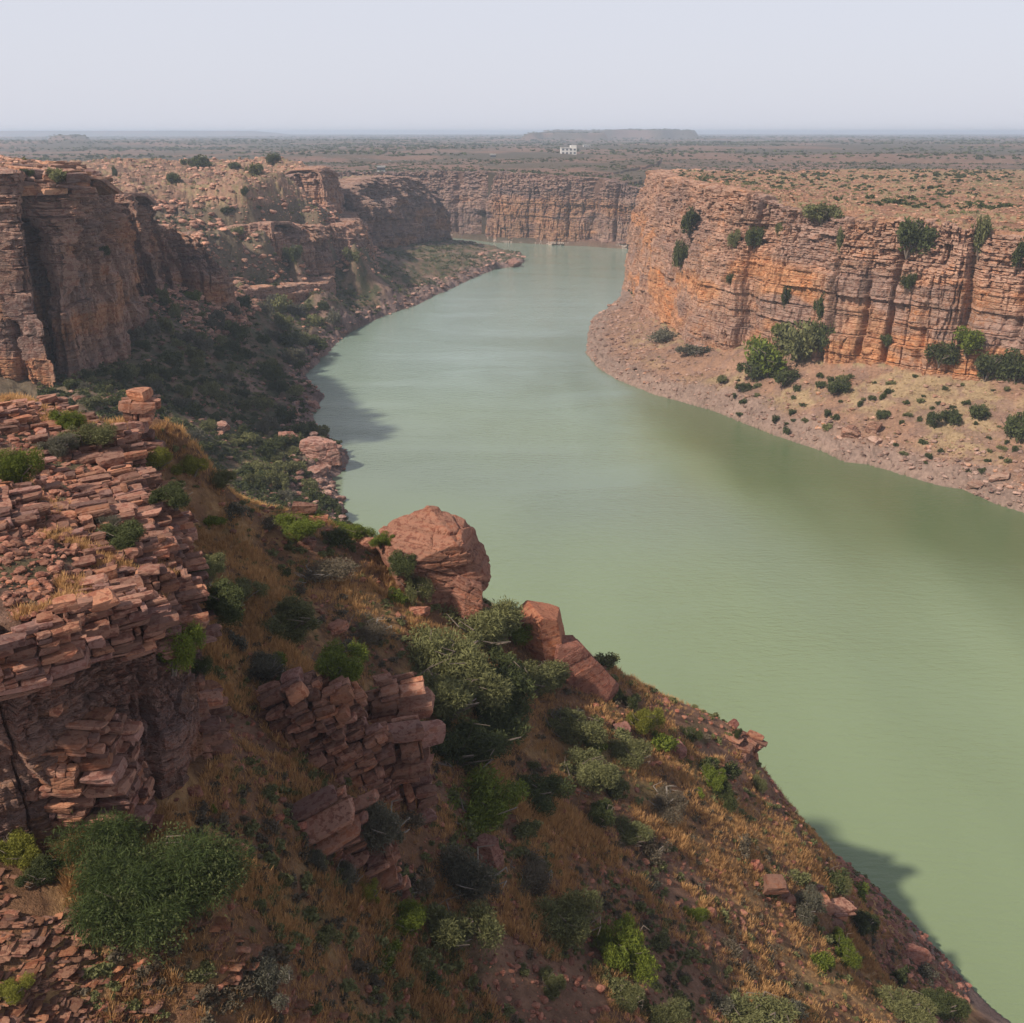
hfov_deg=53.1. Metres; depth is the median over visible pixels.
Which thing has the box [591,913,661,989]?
bush
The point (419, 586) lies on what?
bush
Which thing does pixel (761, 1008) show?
bush
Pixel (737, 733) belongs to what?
bush
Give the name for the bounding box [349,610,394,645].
bush
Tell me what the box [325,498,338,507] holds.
bush
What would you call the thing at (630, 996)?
bush
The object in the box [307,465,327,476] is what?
boulder
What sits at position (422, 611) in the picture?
boulder
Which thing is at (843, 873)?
bush
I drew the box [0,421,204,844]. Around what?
cliff shelf
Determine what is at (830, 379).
bush
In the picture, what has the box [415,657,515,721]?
bush
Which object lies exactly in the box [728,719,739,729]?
boulder
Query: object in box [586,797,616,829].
bush
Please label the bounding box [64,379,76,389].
bush
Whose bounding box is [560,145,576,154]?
building
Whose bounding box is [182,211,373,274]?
cliff
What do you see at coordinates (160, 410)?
bush
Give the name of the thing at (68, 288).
cliff
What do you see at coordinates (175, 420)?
bushes
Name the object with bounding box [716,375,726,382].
bush
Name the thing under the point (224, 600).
bush
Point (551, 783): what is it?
bush
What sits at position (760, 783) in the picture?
bush
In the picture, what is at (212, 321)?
bush
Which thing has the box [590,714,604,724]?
bush
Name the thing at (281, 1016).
bush
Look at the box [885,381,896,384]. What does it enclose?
bush
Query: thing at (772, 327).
bush
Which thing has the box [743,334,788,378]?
bush
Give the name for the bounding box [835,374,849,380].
bush
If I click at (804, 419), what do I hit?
bush
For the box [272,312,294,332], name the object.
bush
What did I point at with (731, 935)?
bush
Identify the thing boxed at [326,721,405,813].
rock outcrop
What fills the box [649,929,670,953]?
bush
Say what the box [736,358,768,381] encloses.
bush
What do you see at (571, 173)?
plain scrub
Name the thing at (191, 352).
bush
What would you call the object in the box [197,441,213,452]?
bush
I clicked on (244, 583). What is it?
bush
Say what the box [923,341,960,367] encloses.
bush
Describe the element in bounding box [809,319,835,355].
bush
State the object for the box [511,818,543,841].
bush
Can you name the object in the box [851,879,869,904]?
bush
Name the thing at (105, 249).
bush
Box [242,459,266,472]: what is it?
bush
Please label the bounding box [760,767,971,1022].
lip stones
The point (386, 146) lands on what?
distant scrub
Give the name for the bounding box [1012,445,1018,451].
bush
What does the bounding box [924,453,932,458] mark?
bush
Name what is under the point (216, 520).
bush
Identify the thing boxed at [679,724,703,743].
bush
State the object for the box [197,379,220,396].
bush
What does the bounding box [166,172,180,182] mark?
bush
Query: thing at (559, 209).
cliff
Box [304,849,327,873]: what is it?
bush
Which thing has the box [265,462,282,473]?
bush
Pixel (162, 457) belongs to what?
bush
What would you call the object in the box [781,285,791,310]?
bush
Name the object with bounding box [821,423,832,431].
bush
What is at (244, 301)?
bush
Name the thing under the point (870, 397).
bush
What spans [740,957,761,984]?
bush
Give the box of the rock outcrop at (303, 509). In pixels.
[284,501,327,549]
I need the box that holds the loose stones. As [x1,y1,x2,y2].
[0,397,931,1022]
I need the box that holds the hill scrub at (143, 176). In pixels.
[0,156,366,229]
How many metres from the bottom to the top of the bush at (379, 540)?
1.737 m
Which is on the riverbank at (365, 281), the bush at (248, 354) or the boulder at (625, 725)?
the bush at (248, 354)
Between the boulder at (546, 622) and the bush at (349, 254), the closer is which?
the boulder at (546, 622)
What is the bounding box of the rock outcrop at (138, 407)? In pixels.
[118,387,165,450]
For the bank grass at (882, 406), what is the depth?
345.48 m
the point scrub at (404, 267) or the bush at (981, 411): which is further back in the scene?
the point scrub at (404, 267)
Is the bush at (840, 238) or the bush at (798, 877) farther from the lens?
the bush at (840, 238)
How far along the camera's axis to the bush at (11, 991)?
38.98 m
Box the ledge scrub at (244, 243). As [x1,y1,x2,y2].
[154,196,383,334]
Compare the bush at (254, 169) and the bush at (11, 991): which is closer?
the bush at (11, 991)
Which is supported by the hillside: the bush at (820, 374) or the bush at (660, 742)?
the bush at (660, 742)
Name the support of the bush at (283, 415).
on the riverbank at (365, 281)
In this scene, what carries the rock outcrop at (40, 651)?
on the hillside
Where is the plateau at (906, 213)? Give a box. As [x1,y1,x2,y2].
[628,168,1023,383]
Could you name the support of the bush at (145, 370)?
on the riverbank at (365, 281)
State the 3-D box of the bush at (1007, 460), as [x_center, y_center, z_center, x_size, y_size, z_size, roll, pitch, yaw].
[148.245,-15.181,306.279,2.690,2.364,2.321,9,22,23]
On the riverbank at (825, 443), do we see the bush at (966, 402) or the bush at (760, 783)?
the bush at (966, 402)
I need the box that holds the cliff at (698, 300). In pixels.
[622,168,1023,380]
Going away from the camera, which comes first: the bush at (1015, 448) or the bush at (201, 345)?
the bush at (1015, 448)
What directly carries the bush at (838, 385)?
on the riverbank at (825, 443)
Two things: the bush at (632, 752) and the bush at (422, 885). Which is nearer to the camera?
the bush at (422, 885)
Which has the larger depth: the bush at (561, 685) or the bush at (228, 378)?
the bush at (228, 378)
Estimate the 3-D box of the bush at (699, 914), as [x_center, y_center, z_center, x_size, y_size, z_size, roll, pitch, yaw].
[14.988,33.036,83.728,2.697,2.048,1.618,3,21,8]
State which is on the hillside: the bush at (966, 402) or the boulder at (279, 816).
the boulder at (279, 816)
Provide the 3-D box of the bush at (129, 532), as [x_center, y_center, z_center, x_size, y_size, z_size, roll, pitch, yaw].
[-21.694,1.537,57.515,2.847,1.787,3.522,-16,26,-36]
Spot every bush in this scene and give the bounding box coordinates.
[0,446,46,482]
[0,827,43,872]
[0,971,35,1005]
[14,853,62,888]
[19,168,35,176]
[37,432,80,457]
[42,807,261,967]
[45,167,68,183]
[47,409,88,429]
[54,422,118,449]
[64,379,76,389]
[77,382,90,390]
[78,394,108,407]
[80,368,94,378]
[91,815,147,848]
[95,515,122,526]
[95,517,146,553]
[99,244,110,256]
[102,384,113,392]
[105,394,124,405]
[111,165,117,176]
[111,364,131,381]
[125,363,140,378]
[127,326,144,341]
[133,338,151,349]
[139,361,158,377]
[143,320,160,336]
[143,372,163,385]
[145,446,172,470]
[146,380,165,394]
[148,478,192,510]
[155,288,169,296]
[156,406,165,414]
[156,620,207,676]
[157,317,174,335]
[157,349,182,365]
[158,295,170,304]
[158,367,172,379]
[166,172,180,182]
[168,302,183,317]
[170,454,208,477]
[171,328,201,343]
[174,382,193,397]
[180,154,212,168]
[181,401,202,416]
[182,380,195,387]
[183,958,217,983]
[184,290,202,300]
[184,346,204,360]
[185,427,206,441]
[188,357,205,369]
[190,550,226,586]
[190,655,214,678]
[193,311,206,319]
[196,336,213,353]
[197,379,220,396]
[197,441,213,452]
[198,418,216,429]
[199,575,246,629]
[203,515,227,526]
[204,314,226,329]
[207,469,238,489]
[209,412,219,419]
[209,803,217,813]
[210,308,224,321]
[213,351,223,359]
[213,810,229,831]
[215,371,233,383]
[216,334,227,345]
[220,206,235,213]
[223,339,241,354]
[223,501,253,520]
[224,303,240,315]
[224,320,250,342]
[224,949,294,1015]
[227,632,247,651]
[228,161,242,168]
[228,438,243,445]
[228,575,270,604]
[229,225,244,237]
[235,423,248,432]
[236,294,253,308]
[237,464,256,475]
[238,347,256,360]
[240,186,249,195]
[240,389,250,398]
[242,431,259,444]
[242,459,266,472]
[242,473,263,485]
[242,649,289,683]
[244,162,264,175]
[251,419,269,434]
[255,334,269,343]
[256,298,273,316]
[256,439,276,457]
[256,469,270,482]
[257,593,322,645]
[259,361,282,380]
[260,516,280,531]
[260,783,278,798]
[261,816,281,836]
[262,470,290,489]
[263,294,275,302]
[263,844,274,853]
[265,152,281,164]
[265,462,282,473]
[267,379,290,391]
[269,452,283,460]
[269,651,287,666]
[270,293,292,313]
[271,434,287,450]
[271,1013,284,1022]
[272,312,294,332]
[272,511,325,541]
[274,871,294,889]
[275,407,297,423]
[276,951,297,967]
[277,330,299,347]
[277,567,291,577]
[278,489,296,500]
[280,431,303,446]
[281,347,307,367]
[282,242,302,262]
[282,460,305,472]
[286,384,304,396]
[287,445,299,454]
[288,301,306,315]
[289,420,316,435]
[292,555,361,584]
[294,332,313,346]
[294,359,304,368]
[294,581,305,595]
[301,478,318,488]
[303,302,311,311]
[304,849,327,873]
[305,314,324,326]
[306,486,326,501]
[309,334,328,351]
[310,425,329,436]
[311,637,370,683]
[315,923,344,947]
[317,300,329,309]
[320,526,352,548]
[323,308,342,324]
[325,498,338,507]
[330,519,377,538]
[332,503,342,514]
[336,859,362,893]
[342,246,359,262]
[343,638,353,650]
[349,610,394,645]
[353,795,409,856]
[358,877,380,903]
[368,530,394,549]
[377,938,402,972]
[387,549,416,577]
[387,586,408,605]
[390,896,429,938]
[390,977,408,992]
[391,890,402,899]
[395,810,425,829]
[399,574,434,605]
[404,623,490,681]
[408,944,428,967]
[410,877,435,897]
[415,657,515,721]
[422,970,441,992]
[424,894,505,957]
[426,843,507,904]
[430,715,515,767]
[437,595,525,655]
[442,762,530,846]
[472,694,534,756]
[480,1011,493,1022]
[481,644,537,711]
[506,616,533,644]
[508,766,576,819]
[508,846,553,898]
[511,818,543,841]
[517,962,529,977]
[519,658,572,699]
[526,760,541,769]
[530,886,606,951]
[531,854,551,871]
[538,705,609,749]
[538,964,566,997]
[542,986,560,1001]
[545,682,562,689]
[553,706,583,722]
[559,760,573,774]
[563,745,621,795]
[582,740,607,753]
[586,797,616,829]
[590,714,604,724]
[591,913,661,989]
[591,965,631,1000]
[595,651,620,669]
[606,773,630,801]
[606,982,645,1013]
[607,737,652,770]
[609,725,633,743]
[611,685,622,702]
[613,814,655,846]
[621,695,637,710]
[625,706,666,734]
[636,993,658,1018]
[639,837,672,868]
[639,874,662,894]
[641,997,692,1022]
[647,326,677,343]
[649,730,679,751]
[649,781,687,826]
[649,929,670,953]
[672,238,688,272]
[675,343,713,355]
[675,950,683,958]
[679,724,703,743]
[680,206,700,237]
[682,904,710,923]
[695,787,704,798]
[698,757,719,771]
[699,763,727,791]
[706,989,734,1014]
[712,781,739,814]
[715,987,801,1022]
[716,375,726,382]
[718,760,742,779]
[720,935,742,960]
[725,274,734,283]
[726,923,741,941]
[727,228,740,248]
[732,728,742,738]
[734,382,752,392]
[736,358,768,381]
[737,833,758,860]
[739,398,747,403]
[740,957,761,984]
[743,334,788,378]
[745,226,765,248]
[752,773,767,792]
[753,383,761,388]
[764,941,777,954]
[767,895,779,899]
[768,317,818,363]
[770,323,786,333]
[771,369,800,386]
[771,414,779,422]
[775,221,782,236]
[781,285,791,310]
[781,998,808,1022]
[782,426,790,434]
[787,869,812,886]
[788,883,827,929]
[789,409,796,415]
[793,384,800,392]
[800,417,808,422]
[802,200,844,225]
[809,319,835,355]
[809,948,835,974]
[813,292,826,321]
[815,381,826,386]
[816,372,824,378]
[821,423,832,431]
[824,408,831,417]
[825,377,851,393]
[825,865,849,895]
[826,375,833,381]
[827,874,852,896]
[829,414,839,420]
[831,926,862,973]
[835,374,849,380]
[836,226,844,252]
[849,909,880,937]
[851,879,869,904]
[867,395,876,399]
[870,981,939,1022]
[876,409,890,419]
[879,333,891,346]
[879,393,886,399]
[883,387,894,394]
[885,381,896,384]
[890,964,910,986]
[895,216,938,258]
[897,450,908,455]
[899,272,917,291]
[902,412,912,416]
[916,398,924,402]
[916,986,973,1022]
[917,438,928,444]
[918,961,939,988]
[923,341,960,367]
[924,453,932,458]
[925,411,943,428]
[942,407,962,425]
[953,325,985,355]
[961,399,970,404]
[968,402,991,420]
[970,212,993,259]
[974,351,1010,381]
[977,467,985,473]
[993,347,1023,384]
[996,445,1007,450]
[1000,410,1023,443]
[1004,457,1012,463]
[1010,236,1023,271]
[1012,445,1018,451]
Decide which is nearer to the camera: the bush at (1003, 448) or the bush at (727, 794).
the bush at (727, 794)
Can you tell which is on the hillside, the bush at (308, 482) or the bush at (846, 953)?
the bush at (846, 953)
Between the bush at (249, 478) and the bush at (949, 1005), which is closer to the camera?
the bush at (949, 1005)
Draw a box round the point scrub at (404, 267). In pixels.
[232,238,523,334]
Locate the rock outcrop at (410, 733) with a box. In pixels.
[387,715,445,823]
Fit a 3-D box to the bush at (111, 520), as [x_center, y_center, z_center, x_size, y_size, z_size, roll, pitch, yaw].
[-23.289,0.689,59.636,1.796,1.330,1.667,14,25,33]
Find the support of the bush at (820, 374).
on the riverbank at (825, 443)
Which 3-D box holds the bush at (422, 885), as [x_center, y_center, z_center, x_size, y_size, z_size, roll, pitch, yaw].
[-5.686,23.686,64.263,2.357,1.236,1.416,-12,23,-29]
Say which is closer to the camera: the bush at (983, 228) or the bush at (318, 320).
the bush at (983, 228)
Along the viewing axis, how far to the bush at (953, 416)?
330.00 m
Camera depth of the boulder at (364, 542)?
100.73 m
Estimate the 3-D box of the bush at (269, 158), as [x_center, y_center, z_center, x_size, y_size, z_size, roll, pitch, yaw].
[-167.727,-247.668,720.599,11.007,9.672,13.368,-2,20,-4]
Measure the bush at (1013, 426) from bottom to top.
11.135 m
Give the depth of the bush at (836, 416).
350.36 m
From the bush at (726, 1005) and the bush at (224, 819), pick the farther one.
the bush at (726, 1005)
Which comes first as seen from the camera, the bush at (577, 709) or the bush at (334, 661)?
the bush at (334, 661)
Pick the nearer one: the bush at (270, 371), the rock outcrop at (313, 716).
the rock outcrop at (313, 716)
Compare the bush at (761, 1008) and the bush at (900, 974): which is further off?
the bush at (900, 974)
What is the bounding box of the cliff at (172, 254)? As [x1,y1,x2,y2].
[113,192,241,310]
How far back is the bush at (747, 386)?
386.93 m
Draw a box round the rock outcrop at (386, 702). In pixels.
[365,672,434,765]
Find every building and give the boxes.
[376,166,385,171]
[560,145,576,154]
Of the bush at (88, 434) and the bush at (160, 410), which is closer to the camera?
the bush at (88, 434)
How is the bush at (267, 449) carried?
on the riverbank at (365, 281)
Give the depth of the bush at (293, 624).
79.09 m
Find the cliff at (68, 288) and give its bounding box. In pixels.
[0,170,150,387]
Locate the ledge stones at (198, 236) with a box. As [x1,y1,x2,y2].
[142,191,383,344]
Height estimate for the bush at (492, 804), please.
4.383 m
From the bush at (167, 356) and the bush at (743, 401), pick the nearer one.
the bush at (167, 356)
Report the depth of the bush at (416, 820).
69.31 m
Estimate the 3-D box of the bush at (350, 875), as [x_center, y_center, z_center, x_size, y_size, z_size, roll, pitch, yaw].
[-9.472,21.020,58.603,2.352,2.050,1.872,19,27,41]
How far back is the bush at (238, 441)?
304.93 m
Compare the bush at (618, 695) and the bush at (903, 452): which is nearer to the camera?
the bush at (618, 695)
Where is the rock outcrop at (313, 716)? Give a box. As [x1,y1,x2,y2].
[257,666,377,790]
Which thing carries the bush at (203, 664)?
on the cliff shelf at (152, 699)
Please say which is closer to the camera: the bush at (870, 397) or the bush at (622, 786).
the bush at (622, 786)
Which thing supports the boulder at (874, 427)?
on the riverbank at (825, 443)
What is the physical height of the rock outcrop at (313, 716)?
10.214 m
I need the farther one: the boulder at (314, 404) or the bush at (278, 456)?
the boulder at (314, 404)
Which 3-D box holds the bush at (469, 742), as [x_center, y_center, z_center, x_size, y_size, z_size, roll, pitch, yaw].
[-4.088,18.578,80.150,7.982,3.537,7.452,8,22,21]
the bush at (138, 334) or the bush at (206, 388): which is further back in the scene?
the bush at (138, 334)
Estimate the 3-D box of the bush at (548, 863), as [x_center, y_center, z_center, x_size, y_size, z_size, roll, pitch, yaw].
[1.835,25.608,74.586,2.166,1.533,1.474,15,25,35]
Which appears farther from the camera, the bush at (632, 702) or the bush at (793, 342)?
the bush at (793, 342)
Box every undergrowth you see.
[7,396,933,1022]
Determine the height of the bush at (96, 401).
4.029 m
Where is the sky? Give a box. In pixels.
[0,0,1023,158]
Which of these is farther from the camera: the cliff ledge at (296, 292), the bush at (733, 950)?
the cliff ledge at (296, 292)
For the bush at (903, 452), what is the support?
on the riverbank at (825, 443)
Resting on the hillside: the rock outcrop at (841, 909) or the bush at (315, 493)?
the rock outcrop at (841, 909)
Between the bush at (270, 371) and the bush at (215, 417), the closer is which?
the bush at (215, 417)
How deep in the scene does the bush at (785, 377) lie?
377.65 m
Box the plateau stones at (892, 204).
[656,169,1023,374]
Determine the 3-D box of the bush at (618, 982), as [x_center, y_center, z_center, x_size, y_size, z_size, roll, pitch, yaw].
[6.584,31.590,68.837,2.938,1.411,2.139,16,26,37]
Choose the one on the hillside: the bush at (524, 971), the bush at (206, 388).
the bush at (524, 971)
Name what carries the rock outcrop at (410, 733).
on the hillside
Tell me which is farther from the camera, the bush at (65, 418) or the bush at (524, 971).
the bush at (65, 418)
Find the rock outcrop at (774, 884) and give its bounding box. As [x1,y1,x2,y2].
[755,874,795,905]
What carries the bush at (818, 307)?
on the cliff at (698, 300)
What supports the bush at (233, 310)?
on the riverbank at (365, 281)
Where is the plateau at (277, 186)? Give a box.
[0,157,385,214]
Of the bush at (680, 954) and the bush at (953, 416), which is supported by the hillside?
the bush at (680, 954)
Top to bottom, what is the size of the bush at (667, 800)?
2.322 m
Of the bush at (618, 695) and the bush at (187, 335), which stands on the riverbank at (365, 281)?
the bush at (187, 335)
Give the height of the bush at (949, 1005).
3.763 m
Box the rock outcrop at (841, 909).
[810,884,856,931]
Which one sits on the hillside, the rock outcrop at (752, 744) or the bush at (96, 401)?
the rock outcrop at (752, 744)
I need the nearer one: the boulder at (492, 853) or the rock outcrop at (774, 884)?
the boulder at (492, 853)
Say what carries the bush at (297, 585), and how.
on the hillside
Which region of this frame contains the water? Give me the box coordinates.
[306,238,1023,1022]
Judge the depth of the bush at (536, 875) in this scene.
72.36 m
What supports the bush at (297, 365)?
on the riverbank at (365, 281)
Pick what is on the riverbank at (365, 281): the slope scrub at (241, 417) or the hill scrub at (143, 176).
the slope scrub at (241, 417)
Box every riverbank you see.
[0,179,523,519]
[586,285,1023,512]
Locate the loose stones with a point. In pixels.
(222, 969)
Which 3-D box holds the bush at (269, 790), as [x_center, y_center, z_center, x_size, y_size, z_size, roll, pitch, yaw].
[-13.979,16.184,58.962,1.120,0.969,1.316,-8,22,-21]
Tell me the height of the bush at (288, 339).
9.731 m
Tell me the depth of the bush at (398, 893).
61.58 m
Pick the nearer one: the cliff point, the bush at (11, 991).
the bush at (11, 991)
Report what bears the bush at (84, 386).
on the riverbank at (365, 281)
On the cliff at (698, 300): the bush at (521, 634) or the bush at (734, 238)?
the bush at (734, 238)
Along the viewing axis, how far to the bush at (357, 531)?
100.96 m
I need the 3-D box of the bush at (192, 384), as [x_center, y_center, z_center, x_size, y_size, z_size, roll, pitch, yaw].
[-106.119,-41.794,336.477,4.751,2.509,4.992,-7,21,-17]
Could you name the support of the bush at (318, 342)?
on the riverbank at (365, 281)
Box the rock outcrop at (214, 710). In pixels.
[194,678,231,761]
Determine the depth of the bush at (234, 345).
421.17 m
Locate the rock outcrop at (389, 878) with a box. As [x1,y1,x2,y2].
[363,840,411,901]
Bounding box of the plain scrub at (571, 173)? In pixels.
[252,156,1023,186]
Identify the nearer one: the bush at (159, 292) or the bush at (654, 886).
the bush at (654, 886)
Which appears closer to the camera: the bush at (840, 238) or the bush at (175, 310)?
the bush at (840, 238)
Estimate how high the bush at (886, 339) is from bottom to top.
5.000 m
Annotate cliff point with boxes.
[339,175,453,248]
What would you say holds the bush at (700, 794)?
on the hillside
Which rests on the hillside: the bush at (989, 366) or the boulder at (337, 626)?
the boulder at (337, 626)
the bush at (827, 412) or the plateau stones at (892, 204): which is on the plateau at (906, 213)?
the plateau stones at (892, 204)
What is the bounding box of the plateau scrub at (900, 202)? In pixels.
[628,167,1023,330]
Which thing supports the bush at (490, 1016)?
on the hillside
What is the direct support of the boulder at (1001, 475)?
on the riverbank at (825, 443)
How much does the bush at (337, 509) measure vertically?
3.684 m
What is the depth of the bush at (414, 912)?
59.46 m
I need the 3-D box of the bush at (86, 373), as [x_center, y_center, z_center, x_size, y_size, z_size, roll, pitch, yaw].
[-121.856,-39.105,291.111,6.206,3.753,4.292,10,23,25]
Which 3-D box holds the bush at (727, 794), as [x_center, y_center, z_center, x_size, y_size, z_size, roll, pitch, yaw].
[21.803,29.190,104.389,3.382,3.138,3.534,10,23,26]
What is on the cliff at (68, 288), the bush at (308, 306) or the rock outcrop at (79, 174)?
the rock outcrop at (79, 174)
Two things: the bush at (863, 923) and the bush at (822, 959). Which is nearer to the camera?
the bush at (822, 959)
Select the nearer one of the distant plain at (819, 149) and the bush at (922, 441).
the bush at (922, 441)
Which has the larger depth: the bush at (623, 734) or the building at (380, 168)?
the building at (380, 168)
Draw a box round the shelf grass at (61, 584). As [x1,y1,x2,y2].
[6,403,179,619]
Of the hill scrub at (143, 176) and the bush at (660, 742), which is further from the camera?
the hill scrub at (143, 176)
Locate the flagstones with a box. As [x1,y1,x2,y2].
[0,867,321,1022]
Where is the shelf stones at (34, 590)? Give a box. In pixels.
[0,405,175,621]
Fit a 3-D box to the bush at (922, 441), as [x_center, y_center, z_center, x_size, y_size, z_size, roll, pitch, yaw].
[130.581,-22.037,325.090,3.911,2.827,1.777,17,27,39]
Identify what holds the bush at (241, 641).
on the hillside
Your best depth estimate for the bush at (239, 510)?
90.97 m
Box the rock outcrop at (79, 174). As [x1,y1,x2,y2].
[0,161,112,196]
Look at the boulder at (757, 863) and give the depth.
98.31 m
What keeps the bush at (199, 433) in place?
on the riverbank at (365, 281)
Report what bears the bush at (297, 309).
on the riverbank at (365, 281)
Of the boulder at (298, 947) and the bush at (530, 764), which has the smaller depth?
the boulder at (298, 947)
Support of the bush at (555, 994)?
on the hillside
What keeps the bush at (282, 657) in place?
on the hillside
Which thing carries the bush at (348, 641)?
on the hillside
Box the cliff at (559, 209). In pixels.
[336,170,641,248]
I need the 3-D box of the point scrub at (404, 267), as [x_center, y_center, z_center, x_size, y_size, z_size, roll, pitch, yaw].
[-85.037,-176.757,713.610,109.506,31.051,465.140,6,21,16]
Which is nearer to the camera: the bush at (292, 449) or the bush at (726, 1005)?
the bush at (726, 1005)
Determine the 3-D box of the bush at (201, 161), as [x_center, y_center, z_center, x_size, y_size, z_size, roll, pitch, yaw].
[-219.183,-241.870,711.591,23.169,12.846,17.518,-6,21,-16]
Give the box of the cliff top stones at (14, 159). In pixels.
[0,155,308,206]
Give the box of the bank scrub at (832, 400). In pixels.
[625,333,1023,462]
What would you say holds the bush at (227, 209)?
on the riverbank at (365, 281)
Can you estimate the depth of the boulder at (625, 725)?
100.92 m
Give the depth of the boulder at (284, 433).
325.59 m
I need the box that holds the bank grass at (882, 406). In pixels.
[629,319,1023,465]
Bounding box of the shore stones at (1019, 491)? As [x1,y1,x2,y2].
[586,299,1023,508]
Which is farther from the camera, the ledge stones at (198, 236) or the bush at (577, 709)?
the ledge stones at (198, 236)
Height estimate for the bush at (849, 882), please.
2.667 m
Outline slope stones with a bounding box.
[58,209,393,510]
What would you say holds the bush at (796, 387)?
on the riverbank at (825, 443)
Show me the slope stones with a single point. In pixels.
(221, 432)
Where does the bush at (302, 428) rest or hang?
on the riverbank at (365, 281)
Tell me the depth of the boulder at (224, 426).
312.76 m
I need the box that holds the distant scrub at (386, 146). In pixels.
[0,128,1023,162]
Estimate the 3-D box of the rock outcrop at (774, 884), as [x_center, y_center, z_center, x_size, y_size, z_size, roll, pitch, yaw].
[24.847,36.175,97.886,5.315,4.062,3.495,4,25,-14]
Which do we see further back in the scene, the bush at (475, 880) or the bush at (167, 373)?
the bush at (167, 373)
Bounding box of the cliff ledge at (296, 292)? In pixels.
[239,273,336,304]
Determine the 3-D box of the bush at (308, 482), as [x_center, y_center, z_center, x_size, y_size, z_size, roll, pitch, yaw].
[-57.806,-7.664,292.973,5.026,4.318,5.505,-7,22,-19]
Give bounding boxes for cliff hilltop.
[196,165,345,213]
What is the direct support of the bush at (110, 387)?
on the riverbank at (365, 281)
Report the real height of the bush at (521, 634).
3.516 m
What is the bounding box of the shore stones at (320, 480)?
[279,251,525,524]
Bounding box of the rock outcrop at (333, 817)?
[289,785,400,880]
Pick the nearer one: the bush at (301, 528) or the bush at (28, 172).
the bush at (301, 528)
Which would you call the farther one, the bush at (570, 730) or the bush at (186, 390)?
the bush at (186, 390)
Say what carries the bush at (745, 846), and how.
on the hillside
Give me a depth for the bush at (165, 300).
403.79 m
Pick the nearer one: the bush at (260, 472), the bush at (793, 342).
the bush at (260, 472)
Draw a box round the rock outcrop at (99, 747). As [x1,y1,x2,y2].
[24,707,163,836]
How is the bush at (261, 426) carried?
on the riverbank at (365, 281)
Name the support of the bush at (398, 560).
on the hillside
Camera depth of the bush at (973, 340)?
343.87 m
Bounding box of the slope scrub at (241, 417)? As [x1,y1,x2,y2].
[36,206,389,524]
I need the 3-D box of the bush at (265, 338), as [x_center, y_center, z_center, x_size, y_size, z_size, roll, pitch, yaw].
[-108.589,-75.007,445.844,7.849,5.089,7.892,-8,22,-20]
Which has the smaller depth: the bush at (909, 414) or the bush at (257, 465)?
the bush at (257, 465)
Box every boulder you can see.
[49,703,62,716]
[187,785,203,797]
[216,421,229,431]
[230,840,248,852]
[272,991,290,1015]
[273,814,284,823]
[278,431,298,442]
[293,943,301,954]
[297,821,307,830]
[299,436,341,465]
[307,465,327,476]
[308,400,320,408]
[327,619,349,635]
[359,535,376,550]
[376,505,490,609]
[409,606,430,616]
[446,574,482,619]
[471,833,503,870]
[507,258,521,266]
[517,600,564,662]
[554,635,618,701]
[613,721,630,731]
[670,738,686,758]
[707,907,717,919]
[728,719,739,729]
[750,859,763,873]
[841,425,860,438]
[865,421,882,433]
[867,436,881,444]
[904,943,931,966]
[967,480,984,488]
[988,471,1010,481]
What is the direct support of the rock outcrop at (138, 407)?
on the cliff shelf at (152, 699)
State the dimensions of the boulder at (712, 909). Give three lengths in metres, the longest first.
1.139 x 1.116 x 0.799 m
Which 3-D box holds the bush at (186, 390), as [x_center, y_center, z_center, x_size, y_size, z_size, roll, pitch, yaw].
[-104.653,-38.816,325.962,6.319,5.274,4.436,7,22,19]
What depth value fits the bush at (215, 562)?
62.20 m
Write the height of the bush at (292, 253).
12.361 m
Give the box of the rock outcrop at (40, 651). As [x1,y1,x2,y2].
[0,393,222,700]
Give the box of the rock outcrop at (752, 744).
[724,724,767,765]
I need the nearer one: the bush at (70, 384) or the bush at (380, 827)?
the bush at (380, 827)
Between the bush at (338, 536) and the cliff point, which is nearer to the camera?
the bush at (338, 536)
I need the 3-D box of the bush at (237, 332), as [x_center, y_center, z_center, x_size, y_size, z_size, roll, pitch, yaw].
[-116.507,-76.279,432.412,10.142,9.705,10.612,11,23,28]
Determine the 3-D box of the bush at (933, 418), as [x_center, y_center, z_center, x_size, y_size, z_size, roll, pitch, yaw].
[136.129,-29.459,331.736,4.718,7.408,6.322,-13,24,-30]
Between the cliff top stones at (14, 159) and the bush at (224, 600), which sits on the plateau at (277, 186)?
the cliff top stones at (14, 159)
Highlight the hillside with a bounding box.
[0,399,1010,1022]
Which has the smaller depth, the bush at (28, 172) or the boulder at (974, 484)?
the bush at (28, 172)
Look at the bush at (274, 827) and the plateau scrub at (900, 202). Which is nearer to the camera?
the bush at (274, 827)
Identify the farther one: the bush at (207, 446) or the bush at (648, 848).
the bush at (207, 446)
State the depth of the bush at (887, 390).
352.66 m

